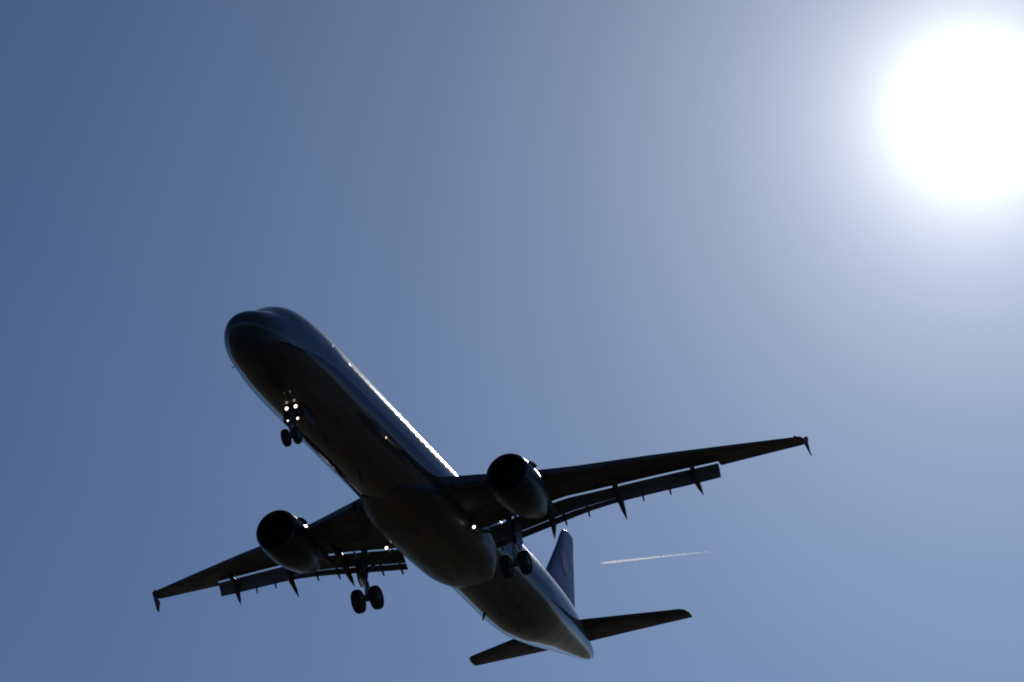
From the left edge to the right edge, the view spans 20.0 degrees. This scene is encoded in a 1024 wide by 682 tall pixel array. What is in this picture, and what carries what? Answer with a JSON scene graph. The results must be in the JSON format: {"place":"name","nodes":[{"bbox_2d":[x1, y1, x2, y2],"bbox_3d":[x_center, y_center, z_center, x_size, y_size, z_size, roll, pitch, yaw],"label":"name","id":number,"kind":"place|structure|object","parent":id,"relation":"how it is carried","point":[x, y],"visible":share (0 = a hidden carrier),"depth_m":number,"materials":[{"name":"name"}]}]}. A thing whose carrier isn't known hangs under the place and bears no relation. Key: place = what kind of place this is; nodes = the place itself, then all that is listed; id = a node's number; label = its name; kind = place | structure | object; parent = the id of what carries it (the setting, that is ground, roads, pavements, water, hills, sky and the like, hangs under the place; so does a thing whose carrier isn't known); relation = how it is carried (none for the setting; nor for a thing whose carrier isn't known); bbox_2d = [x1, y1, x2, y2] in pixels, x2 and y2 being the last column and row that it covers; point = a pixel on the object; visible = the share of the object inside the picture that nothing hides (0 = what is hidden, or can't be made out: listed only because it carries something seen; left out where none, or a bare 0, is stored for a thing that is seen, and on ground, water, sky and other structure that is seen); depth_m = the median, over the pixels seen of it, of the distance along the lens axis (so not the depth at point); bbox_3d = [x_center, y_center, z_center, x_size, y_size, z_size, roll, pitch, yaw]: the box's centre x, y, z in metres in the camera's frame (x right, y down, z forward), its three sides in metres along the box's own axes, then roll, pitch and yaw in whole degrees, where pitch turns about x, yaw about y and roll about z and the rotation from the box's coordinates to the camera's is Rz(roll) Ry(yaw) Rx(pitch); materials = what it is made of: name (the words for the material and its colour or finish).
{"place":"outdoors","nodes":[
{"label":"outdoors","id":0,"kind":"place"},
{"bbox_2d":[152,306,811,665],"bbox_3d":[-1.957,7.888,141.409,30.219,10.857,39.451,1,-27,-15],"label":"airliner","id":1,"kind":"object","parent":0,"point":[423,506],"visible":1,"depth_m":136.34,"materials":[{"name":"paint"}]},
{"bbox_2d":[258,307,277,310],"bbox_3d":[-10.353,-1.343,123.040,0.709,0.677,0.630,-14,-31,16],"label":"cockpit window","id":2,"kind":"structure","parent":1,"relation":"in","point":[265,308],"depth_m":123.00,"materials":[{"name":"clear glass"}]},
{"bbox_2d":[273,308,291,314],"bbox_3d":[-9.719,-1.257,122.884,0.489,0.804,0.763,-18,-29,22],"label":"cockpit window","id":3,"kind":"structure","parent":1,"relation":"in","point":[282,311],"depth_m":122.85,"materials":[{"name":"black glass"}]},
{"bbox_2d":[288,314,301,322],"bbox_3d":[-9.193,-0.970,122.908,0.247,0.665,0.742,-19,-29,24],"label":"cockpit window","id":4,"kind":"structure","parent":1,"relation":"in","point":[294,317],"depth_m":122.88,"materials":[{"name":"black glass"}]},
{"bbox_2d":[0,0,1023,681],"label":"sky","id":5,"kind":"structure","parent":0,"point":[550,234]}
]}

